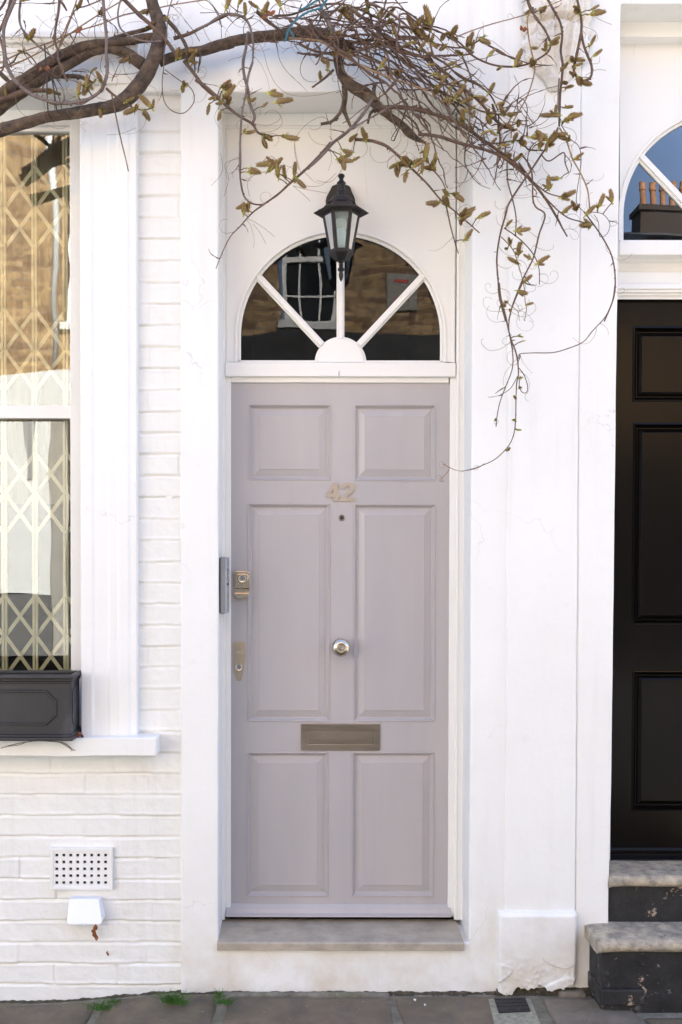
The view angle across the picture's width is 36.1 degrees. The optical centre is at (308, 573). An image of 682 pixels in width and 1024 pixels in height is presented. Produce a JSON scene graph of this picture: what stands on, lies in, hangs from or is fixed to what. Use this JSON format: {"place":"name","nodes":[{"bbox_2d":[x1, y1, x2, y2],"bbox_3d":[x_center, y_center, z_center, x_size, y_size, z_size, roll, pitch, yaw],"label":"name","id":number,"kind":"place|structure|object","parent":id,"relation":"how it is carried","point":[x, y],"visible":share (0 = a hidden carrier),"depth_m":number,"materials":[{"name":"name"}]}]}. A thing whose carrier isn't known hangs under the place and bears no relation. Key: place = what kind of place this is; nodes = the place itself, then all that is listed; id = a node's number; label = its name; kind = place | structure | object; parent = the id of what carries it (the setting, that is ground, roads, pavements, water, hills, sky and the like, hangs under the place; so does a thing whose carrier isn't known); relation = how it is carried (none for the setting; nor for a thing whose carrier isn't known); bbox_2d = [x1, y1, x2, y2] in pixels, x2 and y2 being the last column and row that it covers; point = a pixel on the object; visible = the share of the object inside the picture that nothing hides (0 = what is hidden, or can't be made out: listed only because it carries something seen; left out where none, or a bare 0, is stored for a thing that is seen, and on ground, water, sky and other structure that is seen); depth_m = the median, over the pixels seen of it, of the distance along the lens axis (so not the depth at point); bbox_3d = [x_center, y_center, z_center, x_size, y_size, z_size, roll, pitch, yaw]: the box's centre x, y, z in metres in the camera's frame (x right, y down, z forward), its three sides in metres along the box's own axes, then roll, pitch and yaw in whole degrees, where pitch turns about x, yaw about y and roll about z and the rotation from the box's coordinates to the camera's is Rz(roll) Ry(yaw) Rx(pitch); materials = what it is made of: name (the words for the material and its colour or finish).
{"place":"outdoors","nodes":[
{"label":"outdoors","id":0,"kind":"place"},
{"bbox_2d":[39,991,594,1021],"bbox_3d":[0.039,1.511,3.600,2.270,0.055,0.242,0,1,0],"label":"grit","id":1,"kind":"object","parent":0,"point":[337,1003],"visible":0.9,"depth_m":3.64,"materials":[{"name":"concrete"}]},
{"bbox_2d":[0,989,681,1023],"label":"pavement","id":2,"kind":"structure","parent":0,"point":[569,1006],"depth_m":3.59,"materials":[{"name":"stone"}]},
{"bbox_2d":[82,996,122,1010],"bbox_3d":[-0.705,1.488,3.617,0.174,0.054,0.098,-1,1,-38],"label":"grass tuft","id":3,"kind":"object","parent":2,"relation":"on","point":[102,1006],"visible":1,"depth_m":3.62,"materials":[{"name":"green plant"}]},
{"bbox_2d":[140,986,195,1005],"bbox_3d":[-0.478,1.462,3.595,0.204,0.065,0.096,0,1,0],"label":"grass tuft","id":4,"kind":"object","parent":2,"relation":"on","point":[172,999],"visible":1,"depth_m":3.61,"materials":[{"name":"green plant"}]},
{"bbox_2d":[206,986,236,1004],"bbox_3d":[-0.295,1.465,3.618,0.125,0.048,0.107,0,1,0],"label":"grass tuft","id":5,"kind":"object","parent":2,"relation":"on","point":[223,1001],"visible":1,"depth_m":3.61,"materials":[{"name":"green plant"}]},
{"bbox_2d":[489,997,540,1023],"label":"drain cover","id":6,"kind":"object","parent":2,"relation":"on","point":[517,1010],"visible":0.98,"depth_m":3.55,"materials":[{"name":"concrete"}]},
{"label":"ground","id":7,"kind":"structure","parent":0,"visible":0},
{"bbox_2d":[0,0,592,1003],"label":"terraced house","id":8,"kind":"structure","parent":7,"relation":"on","point":[332,748],"depth_m":3.75,"materials":[{"name":"paint"}]},
{"bbox_2d":[2,741,72,749],"bbox_3d":[-0.944,0.600,3.646,0.262,0.039,0.002,0,1,0],"label":"dry stem","id":9,"kind":"object","parent":8,"relation":"attached to","point":[48,741],"visible":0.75,"depth_m":3.65,"materials":[{"name":"plant"}]},
{"bbox_2d":[0,670,80,740],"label":"window box","id":10,"kind":"object","parent":8,"relation":"on","point":[39,705],"visible":0.91,"depth_m":3.60,"materials":[{"name":"black plastic"}]},
{"bbox_2d":[0,110,80,726],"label":"window","id":11,"kind":"structure","parent":8,"relation":"in","point":[71,128],"depth_m":3.93,"materials":[{"name":"clear glass"}]},
{"bbox_2d":[50,847,113,889],"bbox_3d":[-0.811,1.055,3.750,0.223,0.150,0.040,0,1,0],"label":"air brick","id":12,"kind":"object","parent":8,"relation":"attached to","point":[81,868],"visible":1,"depth_m":3.73,"materials":[{"name":"white"}]},
{"bbox_2d":[67,895,104,926],"bbox_3d":[-0.793,1.202,3.720,0.126,0.090,0.074,0,1,0],"label":"vent hood","id":13,"kind":"object","parent":8,"relation":"attached to","point":[85,909],"visible":1,"depth_m":3.70,"materials":[{"name":"white plastic"}]},
{"bbox_2d":[91,924,97,940],"bbox_3d":[-0.759,1.277,3.715,0.023,0.064,0.022,0,1,0],"label":"dead leaf","id":14,"kind":"object","parent":13,"relation":"hanging from","point":[93,931],"visible":1,"depth_m":3.71,"materials":[{"name":"brown plant"}]},
{"bbox_2d":[219,557,228,613],"bbox_3d":[-0.305,0.041,3.791,0.034,0.204,0.120,0,1,0],"label":"entry keypad","id":15,"kind":"object","parent":8,"relation":"attached to","point":[223,585],"visible":1,"depth_m":3.73,"materials":[{"name":"grey metal"}]},
{"bbox_2d":[0,0,631,481],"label":"wisteria","id":16,"kind":"object","parent":8,"relation":"attached to","point":[34,80],"visible":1,"depth_m":3.51,"materials":[{"name":"brown plant"}]},
{"bbox_2d":[44,44,54,117],"bbox_3d":[-0.876,-1.655,3.543,0.017,0.238,0.126,0,1,-2],"label":"cable tie","id":17,"kind":"object","parent":16,"relation":"attached to","point":[47,80],"visible":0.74,"depth_m":3.48,"materials":[{"name":"black plastic"}]},
{"bbox_2d":[48,69,61,112],"bbox_3d":[-0.854,-1.616,3.543,0.033,0.138,0.126,0,1,0],"label":"cable tie","id":18,"kind":"object","parent":16,"relation":"attached to","point":[54,90],"visible":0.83,"depth_m":3.48,"materials":[{"name":"black plastic"}]},
{"bbox_2d":[74,27,82,33],"bbox_3d":[-0.777,-1.829,3.517,0.033,0.024,0.016,1,1,40],"label":"dead leaf","id":19,"kind":"object","parent":16,"relation":"attached to","point":[77,31],"visible":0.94,"depth_m":3.51,"materials":[{"name":"brown plant"}]},
{"bbox_2d":[197,50,200,72],"bbox_3d":[-0.372,-1.739,3.569,0.014,0.076,0.053,0,1,-5],"label":"cable tie","id":20,"kind":"object","parent":16,"relation":"attached to","point":[199,63],"visible":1,"depth_m":3.54,"materials":[{"name":"black plastic"}]},
{"bbox_2d":[262,10,274,19],"bbox_3d":[-0.135,-1.869,3.489,0.050,0.027,0.017,0,1,17],"label":"dead leaf","id":21,"kind":"object","parent":16,"relation":"attached to","point":[272,12],"visible":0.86,"depth_m":3.49,"materials":[{"name":"brown plant"}]},
{"bbox_2d":[284,0,327,41],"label":"rope","id":22,"kind":"object","parent":16,"relation":"attached to","point":[303,14],"visible":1,"depth_m":3.45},
{"bbox_2d":[391,111,405,140],"bbox_3d":[0.308,-1.522,3.571,0.049,0.106,0.058,0,1,0],"label":"cable tie","id":23,"kind":"object","parent":16,"relation":"attached to","point":[398,128],"visible":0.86,"depth_m":3.54,"materials":[{"name":"black plastic"}]},
{"bbox_2d":[520,25,526,31],"bbox_3d":[0.721,-1.823,3.495,0.019,0.021,0.028,1,1,28],"label":"dead leaf","id":24,"kind":"object","parent":16,"relation":"attached to","point":[524,29],"visible":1,"depth_m":3.49,"materials":[{"name":"brown plant"}]},
{"bbox_2d":[226,383,450,917],"bbox_3d":[0.114,0.286,3.887,0.840,1.993,0.110,0,1,0],"label":"door","id":25,"kind":"structure","parent":8,"relation":"in","point":[340,507],"depth_m":3.90,"materials":[{"name":"paint"}]},
{"bbox_2d":[314,173,368,280],"bbox_3d":[0.116,-1.236,3.734,0.196,0.403,0.258,0,1,0],"label":"wall lantern","id":26,"kind":"object","parent":8,"relation":"attached to","point":[341,213],"depth_m":3.67,"materials":[{"name":"black metal"}]},
{"bbox_2d":[575,0,681,1012],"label":"terraced house","id":27,"kind":"structure","parent":7,"relation":"on","point":[628,887],"depth_m":3.84,"materials":[{"name":"paint"}]},
{"bbox_2d":[610,300,681,860],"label":"door","id":28,"kind":"structure","parent":27,"relation":"in","point":[646,808],"depth_m":3.92,"materials":[{"name":"black paint"}]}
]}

